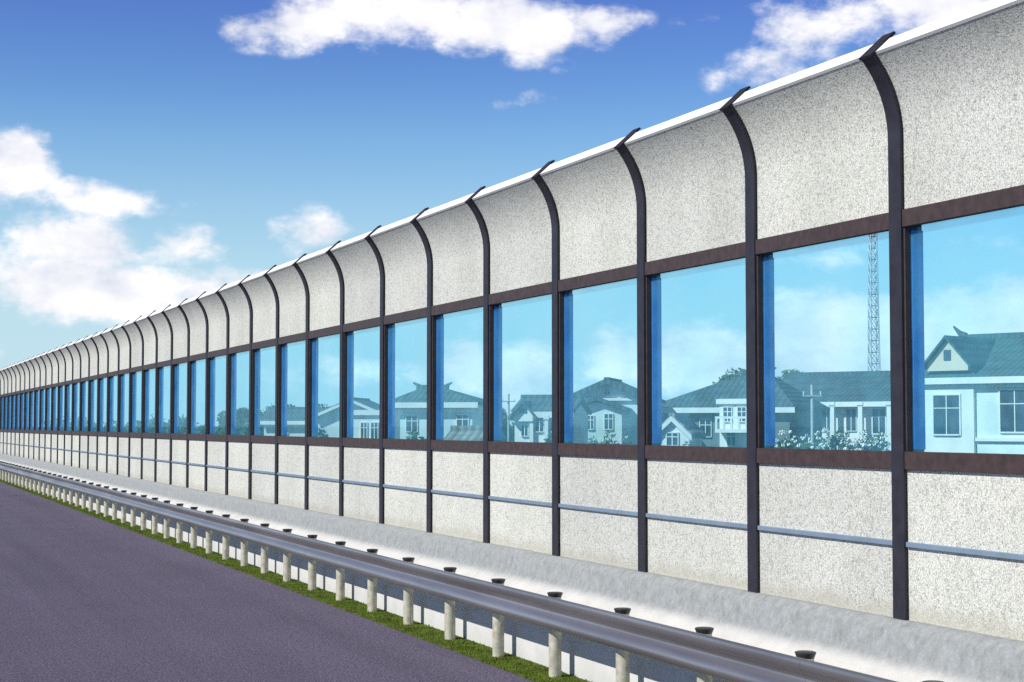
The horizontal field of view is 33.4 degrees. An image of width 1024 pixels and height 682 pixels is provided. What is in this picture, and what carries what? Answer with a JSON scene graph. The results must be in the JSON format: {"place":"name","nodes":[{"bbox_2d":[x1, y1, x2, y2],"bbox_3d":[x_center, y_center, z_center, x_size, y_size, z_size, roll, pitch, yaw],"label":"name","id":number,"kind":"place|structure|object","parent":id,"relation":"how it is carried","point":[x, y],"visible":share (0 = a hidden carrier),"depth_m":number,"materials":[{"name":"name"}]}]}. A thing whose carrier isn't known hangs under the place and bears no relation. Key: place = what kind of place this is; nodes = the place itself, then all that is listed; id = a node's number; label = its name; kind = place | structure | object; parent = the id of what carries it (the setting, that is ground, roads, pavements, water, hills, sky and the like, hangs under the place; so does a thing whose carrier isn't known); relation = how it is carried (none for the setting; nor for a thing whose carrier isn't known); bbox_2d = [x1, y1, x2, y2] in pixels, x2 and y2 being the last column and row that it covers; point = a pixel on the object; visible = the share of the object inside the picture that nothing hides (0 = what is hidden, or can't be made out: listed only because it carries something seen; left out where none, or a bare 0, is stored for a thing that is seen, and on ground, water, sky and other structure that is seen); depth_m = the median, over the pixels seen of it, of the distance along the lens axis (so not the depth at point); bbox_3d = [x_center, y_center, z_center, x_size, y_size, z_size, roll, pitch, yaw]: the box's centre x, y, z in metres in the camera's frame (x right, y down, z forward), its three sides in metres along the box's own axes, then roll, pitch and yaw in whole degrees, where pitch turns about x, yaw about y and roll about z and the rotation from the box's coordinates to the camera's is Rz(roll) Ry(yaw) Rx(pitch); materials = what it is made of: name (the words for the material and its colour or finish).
{"place":"outdoors","nodes":[
{"label":"outdoors","id":0,"kind":"place"},
{"bbox_2d":[0,482,533,681],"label":"road","id":1,"kind":"structure","parent":0,"point":[84,597],"depth_m":18.98,"materials":[{"name":"grey asphalt"}]},
{"bbox_2d":[0,479,592,681],"bbox_3d":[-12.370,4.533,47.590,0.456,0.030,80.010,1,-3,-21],"label":"grass","id":2,"kind":"structure","parent":0,"point":[331,599],"depth_m":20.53,"materials":[{"name":"green plant"}]},
{"bbox_2d":[0,461,943,681],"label":"guardrail","id":3,"kind":"object","parent":2,"relation":"on","point":[704,654],"visible":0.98,"depth_m":16.17,"materials":[{"name":"metal"}]},
{"bbox_2d":[318,397,378,436],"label":"distant gabled house","id":4,"kind":"structure","parent":0,"point":[328,420],"depth_m":109.54,"materials":[{"name":"white paint"}]},
{"bbox_2d":[353,410,402,438],"bbox_3d":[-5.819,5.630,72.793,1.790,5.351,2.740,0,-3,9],"label":"flat roofed house","id":5,"kind":"structure","parent":0,"point":[366,423],"depth_m":71.66,"materials":[{"name":"white paint"}]},
{"bbox_2d":[360,422,367,437],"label":"window","id":6,"kind":"structure","parent":5,"relation":"in","point":[363,425],"depth_m":71.65,"materials":[{"name":"white glass"}]},
{"bbox_2d":[370,422,378,437],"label":"window","id":7,"kind":"structure","parent":5,"relation":"in","point":[374,426],"depth_m":71.59,"materials":[{"name":"white glass"}]},
{"bbox_2d":[395,382,482,438],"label":"ridged house","id":8,"kind":"structure","parent":0,"point":[460,408],"depth_m":81.91,"materials":[{"name":"green tile"}]},
{"bbox_2d":[405,415,417,431],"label":"window","id":9,"kind":"structure","parent":8,"relation":"in","point":[411,421],"depth_m":82.00,"materials":[{"name":"white glass"}]},
{"bbox_2d":[456,414,468,424],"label":"window","id":10,"kind":"structure","parent":8,"relation":"in","point":[461,419],"depth_m":81.50,"materials":[{"name":"white glass"}]},
{"bbox_2d":[443,425,507,441],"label":"shed","id":11,"kind":"structure","parent":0,"point":[467,432],"depth_m":60.72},
{"bbox_2d":[0,0,1023,426],"label":"sky","id":12,"kind":"structure","parent":0,"point":[156,155],"materials":[{"name":"blue"}]},
{"bbox_2d":[573,377,665,444],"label":"gabled house","id":13,"kind":"structure","parent":0,"point":[611,403],"depth_m":79.29,"materials":[{"name":"teal tile"}]},
{"bbox_2d":[588,415,593,429],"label":"window","id":14,"kind":"structure","parent":13,"relation":"in","point":[590,417],"depth_m":78.70,"materials":[{"name":"white glass"}]},
{"bbox_2d":[604,389,610,394],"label":"window","id":15,"kind":"structure","parent":13,"relation":"in","point":[606,391],"depth_m":79.83,"materials":[{"name":"glass"}]},
{"bbox_2d":[604,413,612,429],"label":"window","id":16,"kind":"structure","parent":13,"relation":"in","point":[608,417],"depth_m":78.53,"materials":[{"name":"white glass"}]},
{"bbox_2d":[661,413,705,445],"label":"shed","id":17,"kind":"structure","parent":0,"point":[679,429],"depth_m":61.64,"materials":[{"name":"teal tile"}]},
{"bbox_2d":[666,432,678,445],"bbox_3d":[5.784,3.544,61.583,0.470,0.503,0.089,-1,-3,19],"label":"window","id":18,"kind":"structure","parent":17,"relation":"in","point":[672,438],"depth_m":61.59,"materials":[{"name":"white glass"}]},
{"bbox_2d":[662,367,829,448],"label":"hipped house","id":19,"kind":"structure","parent":0,"point":[792,409],"depth_m":83.95,"materials":[{"name":"teal tile"}]},
{"bbox_2d":[699,419,711,436],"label":"window","id":20,"kind":"structure","parent":19,"relation":"in","point":[705,424],"depth_m":83.53,"materials":[{"name":"white glass"}]},
{"bbox_2d":[715,399,778,447],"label":"house","id":21,"kind":"structure","parent":0,"point":[732,418],"depth_m":75.27,"materials":[{"name":"white concrete"}]},
{"bbox_2d":[723,407,732,421],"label":"window","id":22,"kind":"structure","parent":21,"relation":"in","point":[727,411],"depth_m":75.49,"materials":[{"name":"white glass"}]},
{"bbox_2d":[726,433,735,445],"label":"window","id":23,"kind":"structure","parent":21,"relation":"in","point":[730,437],"depth_m":75.36,"materials":[{"name":"teal glass"}]},
{"bbox_2d":[737,407,745,421],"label":"window","id":24,"kind":"structure","parent":21,"relation":"in","point":[741,411],"depth_m":75.19,"materials":[{"name":"white glass"}]},
{"bbox_2d":[781,371,890,449],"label":"porch house","id":25,"kind":"structure","parent":0,"point":[856,402],"depth_m":90.23,"materials":[{"name":"teal tile"}]},
{"bbox_2d":[822,411,829,430],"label":"window","id":26,"kind":"structure","parent":25,"relation":"in","point":[825,414],"depth_m":90.70,"materials":[{"name":"white glass"}]},
{"bbox_2d":[845,408,856,430],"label":"window","id":27,"kind":"structure","parent":25,"relation":"in","point":[850,413],"depth_m":89.86,"materials":[{"name":"white glass"}]},
{"bbox_2d":[871,408,886,434],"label":"window","id":28,"kind":"structure","parent":25,"relation":"in","point":[878,415],"depth_m":88.90,"materials":[{"name":"white glass"}]},
{"bbox_2d":[924,326,1023,453],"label":"tiled house","id":29,"kind":"structure","parent":0,"point":[974,393],"depth_m":68.83,"materials":[{"name":"green tile"}]},
{"bbox_2d":[932,394,960,435],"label":"window","id":30,"kind":"structure","parent":29,"relation":"in","point":[946,408],"depth_m":69.27,"materials":[{"name":"blue glass"}]},
{"bbox_2d":[998,388,1023,432],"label":"window","id":31,"kind":"structure","parent":29,"relation":"in","point":[1011,401],"depth_m":67.43,"materials":[{"name":"blue glass"}]},
{"bbox_3d":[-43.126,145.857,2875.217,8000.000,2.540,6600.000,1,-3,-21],"label":"terrain","id":32,"kind":"structure","parent":0,"visible":0},
{"bbox_2d":[216,407,263,435],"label":"broadleaf tree","id":33,"kind":"object","parent":32,"relation":"on","point":[242,415],"visible":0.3,"depth_m":147.32,"materials":[{"name":"green plant"}]},
{"bbox_2d":[241,403,297,435],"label":"broadleaf tree","id":34,"kind":"object","parent":32,"relation":"on","point":[244,431],"visible":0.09,"depth_m":138.41,"materials":[{"name":"green plant"}]},
{"bbox_2d":[44,414,514,440],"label":"wood","id":35,"kind":"object","parent":32,"relation":"on","point":[200,429],"visible":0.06,"depth_m":397.12,"materials":[{"name":"green plant"}]},
{"bbox_2d":[260,407,328,436],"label":"cottage","id":36,"kind":"structure","parent":32,"relation":"on","point":[295,421],"depth_m":119.17,"materials":[{"name":"grey tile"}]},
{"bbox_2d":[318,428,327,436],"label":"bush","id":37,"kind":"object","parent":32,"relation":"on","point":[321,433],"visible":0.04,"depth_m":56.33,"materials":[{"name":"green plant"}]},
{"bbox_2d":[406,427,426,439],"bbox_3d":[-2.891,5.198,56.786,1.313,4.639,1.140,0,-3,9],"label":"bush","id":38,"kind":"object","parent":32,"relation":"on","point":[414,435],"visible":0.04,"depth_m":56.63,"materials":[{"name":"green plant"}]},
{"bbox_2d":[502,408,513,440],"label":"broadleaf tree","id":39,"kind":"object","parent":32,"relation":"on","point":[504,423],"visible":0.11,"depth_m":129.70,"materials":[{"name":"green plant"}]},
{"bbox_2d":[502,394,514,441],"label":"utility pole","id":40,"kind":"object","parent":32,"relation":"on","point":[508,427],"visible":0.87,"depth_m":94.85,"materials":[{"name":"concrete"}]},
{"bbox_2d":[0,453,1023,681],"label":"concrete parapet","id":41,"kind":"structure","parent":32,"relation":"on","point":[889,648],"depth_m":15.28,"materials":[{"name":"grey concrete"}]},
{"bbox_2d":[0,0,1023,640],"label":"noise barrier","id":42,"kind":"object","parent":41,"relation":"on","point":[902,138],"visible":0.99,"depth_m":14.89,"materials":[{"name":"grey concrete"}]},
{"bbox_2d":[0,394,2,431],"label":"window frame","id":43,"kind":"structure","parent":42,"relation":"in","point":[1,399],"depth_m":80.37,"materials":[{"name":"brown paint"}]},
{"bbox_2d":[3,393,6,431],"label":"window frame","id":44,"kind":"structure","parent":42,"relation":"in","point":[5,398],"depth_m":78.53,"materials":[{"name":"brown paint"}]},
{"bbox_2d":[7,393,10,431],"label":"window frame","id":45,"kind":"structure","parent":42,"relation":"in","point":[9,397],"depth_m":76.67,"materials":[{"name":"brown paint"}]},
{"bbox_2d":[11,392,14,431],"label":"window frame","id":46,"kind":"structure","parent":42,"relation":"in","point":[13,393],"depth_m":74.81,"materials":[{"name":"brown paint"}]},
{"bbox_2d":[15,391,19,432],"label":"window frame","id":47,"kind":"structure","parent":42,"relation":"in","point":[17,392],"depth_m":72.95,"materials":[{"name":"brown paint"}]},
{"bbox_2d":[19,390,23,432],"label":"window frame","id":48,"kind":"structure","parent":42,"relation":"in","point":[21,391],"depth_m":71.08,"materials":[{"name":"brown paint"}]},
{"bbox_2d":[24,389,28,432],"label":"window frame","id":49,"kind":"structure","parent":42,"relation":"in","point":[26,390],"depth_m":69.22,"materials":[{"name":"brown paint"}]},
{"bbox_2d":[29,388,33,432],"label":"window frame","id":50,"kind":"structure","parent":42,"relation":"in","point":[31,404],"depth_m":67.35,"materials":[{"name":"brown paint"}]},
{"bbox_2d":[34,387,38,432],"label":"window frame","id":51,"kind":"structure","parent":42,"relation":"in","point":[36,413],"depth_m":65.49,"materials":[{"name":"brown paint"}]},
{"bbox_2d":[39,386,44,433],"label":"window frame","id":52,"kind":"structure","parent":42,"relation":"in","point":[41,430],"depth_m":63.63,"materials":[{"name":"brown paint"}]},
{"bbox_2d":[45,384,50,433],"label":"window frame","id":53,"kind":"structure","parent":42,"relation":"in","point":[47,422],"depth_m":61.76,"materials":[{"name":"brown paint"}]},
{"bbox_2d":[51,383,57,433],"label":"window frame","id":54,"kind":"structure","parent":42,"relation":"in","point":[53,428],"depth_m":59.90,"materials":[{"name":"brown paint"}]},
{"bbox_2d":[58,382,63,433],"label":"window frame","id":55,"kind":"structure","parent":42,"relation":"in","point":[60,389],"depth_m":58.05,"materials":[{"name":"brown paint"}]},
{"bbox_2d":[64,380,71,434],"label":"window frame","id":56,"kind":"structure","parent":42,"relation":"in","point":[67,387],"depth_m":56.18,"materials":[{"name":"brown paint"}]},
{"bbox_2d":[72,378,79,434],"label":"window frame","id":57,"kind":"structure","parent":42,"relation":"in","point":[75,386],"depth_m":54.32,"materials":[{"name":"brown paint"}]},
{"bbox_2d":[80,377,87,434],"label":"window frame","id":58,"kind":"structure","parent":42,"relation":"in","point":[83,385],"depth_m":52.45,"materials":[{"name":"brown paint"}]},
{"bbox_2d":[88,375,96,435],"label":"window frame","id":59,"kind":"structure","parent":42,"relation":"in","point":[91,432],"depth_m":50.59,"materials":[{"name":"brown paint"}]},
{"bbox_2d":[97,373,106,435],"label":"window frame","id":60,"kind":"structure","parent":42,"relation":"in","point":[100,381],"depth_m":48.72,"materials":[{"name":"brown paint"}]},
{"bbox_2d":[107,371,117,436],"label":"window frame","id":61,"kind":"structure","parent":42,"relation":"in","point":[110,380],"depth_m":46.87,"materials":[{"name":"brown paint"}]},
{"bbox_2d":[118,368,128,436],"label":"window frame","id":62,"kind":"structure","parent":42,"relation":"in","point":[121,433],"depth_m":45.00,"materials":[{"name":"brown paint"}]},
{"bbox_2d":[129,366,141,437],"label":"window frame","id":63,"kind":"structure","parent":42,"relation":"in","point":[133,382],"depth_m":43.14,"materials":[{"name":"brown paint"}]},
{"bbox_2d":[142,363,154,437],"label":"window frame","id":64,"kind":"structure","parent":42,"relation":"in","point":[146,374],"depth_m":41.27,"materials":[{"name":"brown paint"}]},
{"bbox_2d":[156,360,169,438],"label":"window frame","id":65,"kind":"structure","parent":42,"relation":"in","point":[160,372],"depth_m":39.41,"materials":[{"name":"brown paint"}]},
{"bbox_2d":[171,356,186,438],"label":"window frame","id":66,"kind":"structure","parent":42,"relation":"in","point":[175,371],"depth_m":37.55,"materials":[{"name":"brown paint"}]},
{"bbox_2d":[188,353,205,439],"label":"window frame","id":67,"kind":"structure","parent":42,"relation":"in","point":[192,366],"depth_m":35.68,"materials":[{"name":"brown paint"}]},
{"bbox_2d":[206,348,225,440],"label":"window frame","id":68,"kind":"structure","parent":42,"relation":"in","point":[210,435],"depth_m":33.82,"materials":[{"name":"brown paint"}]},
{"bbox_2d":[227,344,248,441],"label":"window frame","id":69,"kind":"structure","parent":42,"relation":"in","point":[232,363],"depth_m":31.95,"materials":[{"name":"brown paint"}]},
{"bbox_2d":[251,338,275,442],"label":"window frame","id":70,"kind":"structure","parent":42,"relation":"in","point":[256,355],"depth_m":30.09,"materials":[{"name":"brown paint"}]},
{"bbox_2d":[277,332,304,443],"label":"window frame","id":71,"kind":"structure","parent":42,"relation":"in","point":[282,350],"depth_m":28.23,"materials":[{"name":"brown paint"}]},
{"bbox_2d":[307,325,339,445],"bbox_3d":[-2.745,0.683,25.531,0.165,1.748,1.956,1,-3,-21],"label":"window frame","id":72,"kind":"structure","parent":42,"relation":"in","point":[313,344],"depth_m":26.36,"materials":[{"name":"brown paint"}]},
{"bbox_2d":[342,317,379,447],"bbox_3d":[-2.022,0.591,23.668,0.165,1.748,1.956,1,-3,-21],"label":"window frame","id":73,"kind":"structure","parent":42,"relation":"in","point":[348,339],"depth_m":24.50,"materials":[{"name":"brown paint"}]},
{"bbox_2d":[383,307,426,449],"bbox_3d":[-1.299,0.499,21.806,0.165,1.748,1.956,1,-3,-21],"label":"window frame","id":74,"kind":"structure","parent":42,"relation":"in","point":[389,331],"depth_m":22.63,"materials":[{"name":"brown paint"}]},
{"bbox_2d":[431,296,482,451],"bbox_3d":[-0.577,0.406,19.943,0.165,1.748,1.956,1,-3,-21],"label":"window frame","id":75,"kind":"structure","parent":42,"relation":"in","point":[476,302],"depth_m":20.77,"materials":[{"name":"brown paint"}]},
{"bbox_2d":[488,281,551,454],"bbox_3d":[0.146,0.314,18.080,0.165,1.748,1.956,1,-3,-21],"label":"window frame","id":76,"kind":"structure","parent":42,"relation":"in","point":[495,313],"depth_m":18.90,"materials":[{"name":"brown paint"}]},
{"bbox_2d":[558,264,636,457],"bbox_3d":[0.869,0.222,16.218,0.165,1.748,1.956,1,-3,-21],"label":"window frame","id":77,"kind":"structure","parent":42,"relation":"in","point":[629,272],"depth_m":17.02,"materials":[{"name":"brown paint"}]},
{"bbox_2d":[645,242,746,462],"bbox_3d":[1.591,0.130,14.355,0.165,1.748,1.956,1,-3,-21],"label":"window frame","id":78,"kind":"structure","parent":42,"relation":"in","point":[653,323],"depth_m":15.06,"materials":[{"name":"brown paint"}]},
{"bbox_2d":[755,212,890,468],"bbox_3d":[2.314,0.038,12.493,0.165,1.748,1.956,1,-3,-21],"label":"window frame","id":79,"kind":"structure","parent":42,"relation":"in","point":[879,223],"depth_m":13.05,"materials":[{"name":"brown paint"}]},
{"bbox_2d":[902,185,1023,473],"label":"window frame","id":80,"kind":"structure","parent":42,"relation":"in","point":[1012,197],"depth_m":11.42,"materials":[{"name":"brown paint"}]},
{"bbox_2d":[544,435,551,442],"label":"bush","id":81,"kind":"object","parent":32,"relation":"on","point":[547,440],"visible":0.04,"depth_m":56.82,"materials":[{"name":"green plant"}]},
{"bbox_2d":[508,394,591,443],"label":"white cottage","id":82,"kind":"structure","parent":32,"relation":"on","point":[530,416],"depth_m":74.10,"materials":[{"name":"white paint"}]},
{"bbox_2d":[521,421,528,436],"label":"window","id":83,"kind":"structure","parent":82,"relation":"in","point":[524,424],"depth_m":74.04,"materials":[{"name":"white glass"}]},
{"bbox_2d":[535,418,543,431],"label":"window","id":84,"kind":"structure","parent":82,"relation":"in","point":[539,424],"depth_m":73.90,"materials":[{"name":"white glass"}]},
{"bbox_2d":[587,436,597,443],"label":"bush","id":85,"kind":"object","parent":32,"relation":"on","point":[592,440],"visible":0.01,"depth_m":56.62,"materials":[{"name":"green plant"}]},
{"bbox_2d":[601,430,626,443],"bbox_3d":[3.233,5.239,56.774,1.647,4.555,1.201,-2,-3,29],"label":"bush","id":86,"kind":"object","parent":32,"relation":"on","point":[606,441],"visible":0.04,"depth_m":56.61,"materials":[{"name":"green plant"}]},
{"bbox_2d":[620,436,635,444],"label":"bush","id":87,"kind":"object","parent":32,"relation":"on","point":[621,439],"visible":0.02,"depth_m":56.66,"materials":[{"name":"green plant"}]},
{"bbox_2d":[712,368,744,383],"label":"broadleaf tree","id":88,"kind":"object","parent":32,"relation":"on","point":[725,377],"visible":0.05,"depth_m":111.61,"materials":[{"name":"green plant"}]},
{"bbox_2d":[774,430,799,448],"bbox_3d":[8.878,5.149,55.165,1.536,4.577,1.650,1,-3,-21],"label":"flowering bush","id":89,"kind":"object","parent":32,"relation":"on","point":[782,443],"visible":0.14,"depth_m":55.13,"materials":[{"name":"white plant"}]},
{"bbox_2d":[777,367,799,379],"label":"broadleaf tree","id":90,"kind":"object","parent":32,"relation":"on","point":[790,371],"visible":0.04,"depth_m":122.92,"materials":[{"name":"green plant"}]},
{"bbox_2d":[789,434,816,448],"bbox_3d":[9.470,5.203,55.067,1.667,4.459,1.630,1,-3,-21],"label":"flowering bush","id":91,"kind":"object","parent":32,"relation":"on","point":[803,446],"visible":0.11,"depth_m":54.95,"materials":[{"name":"white plant"}]},
{"bbox_2d":[802,385,821,448],"bbox_3d":[11.424,4.787,64.832,0.760,6.249,0.191,0,-3,10],"label":"utility pole","id":92,"kind":"object","parent":32,"relation":"on","point":[812,395],"visible":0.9,"depth_m":64.89,"materials":[{"name":"concrete"}]},
{"bbox_2d":[810,428,839,449],"bbox_3d":[9.957,5.097,54.892,1.482,4.653,1.613,-1,-3,19],"label":"flowering bush","id":93,"kind":"object","parent":32,"relation":"on","point":[824,444],"visible":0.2,"depth_m":54.97,"materials":[{"name":"white plant"}]},
{"bbox_2d":[834,427,860,449],"bbox_3d":[10.645,5.086,54.856,1.608,4.672,1.644,1,-3,-21],"label":"flowering bush","id":94,"kind":"object","parent":32,"relation":"on","point":[847,440],"visible":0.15,"depth_m":55.02,"materials":[{"name":"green plant"}]},
{"bbox_2d":[850,430,878,449],"bbox_3d":[11.376,5.124,54.735,1.670,4.584,1.754,1,-3,-21],"label":"flowering bush","id":95,"kind":"object","parent":32,"relation":"on","point":[859,439],"visible":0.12,"depth_m":54.69,"materials":[{"name":"white plant"}]},
{"bbox_2d":[868,233,880,370],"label":"lattice mast","id":96,"kind":"object","parent":32,"relation":"on","point":[870,287],"visible":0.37,"depth_m":146.96,"materials":[{"name":"metal"}]},
{"bbox_2d":[863,432,890,450],"bbox_3d":[11.928,5.139,54.522,1.674,4.533,1.601,1,-3,-21],"label":"flowering bush","id":97,"kind":"object","parent":32,"relation":"on","point":[880,446],"visible":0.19,"depth_m":54.68,"materials":[{"name":"white plant"}]}
]}

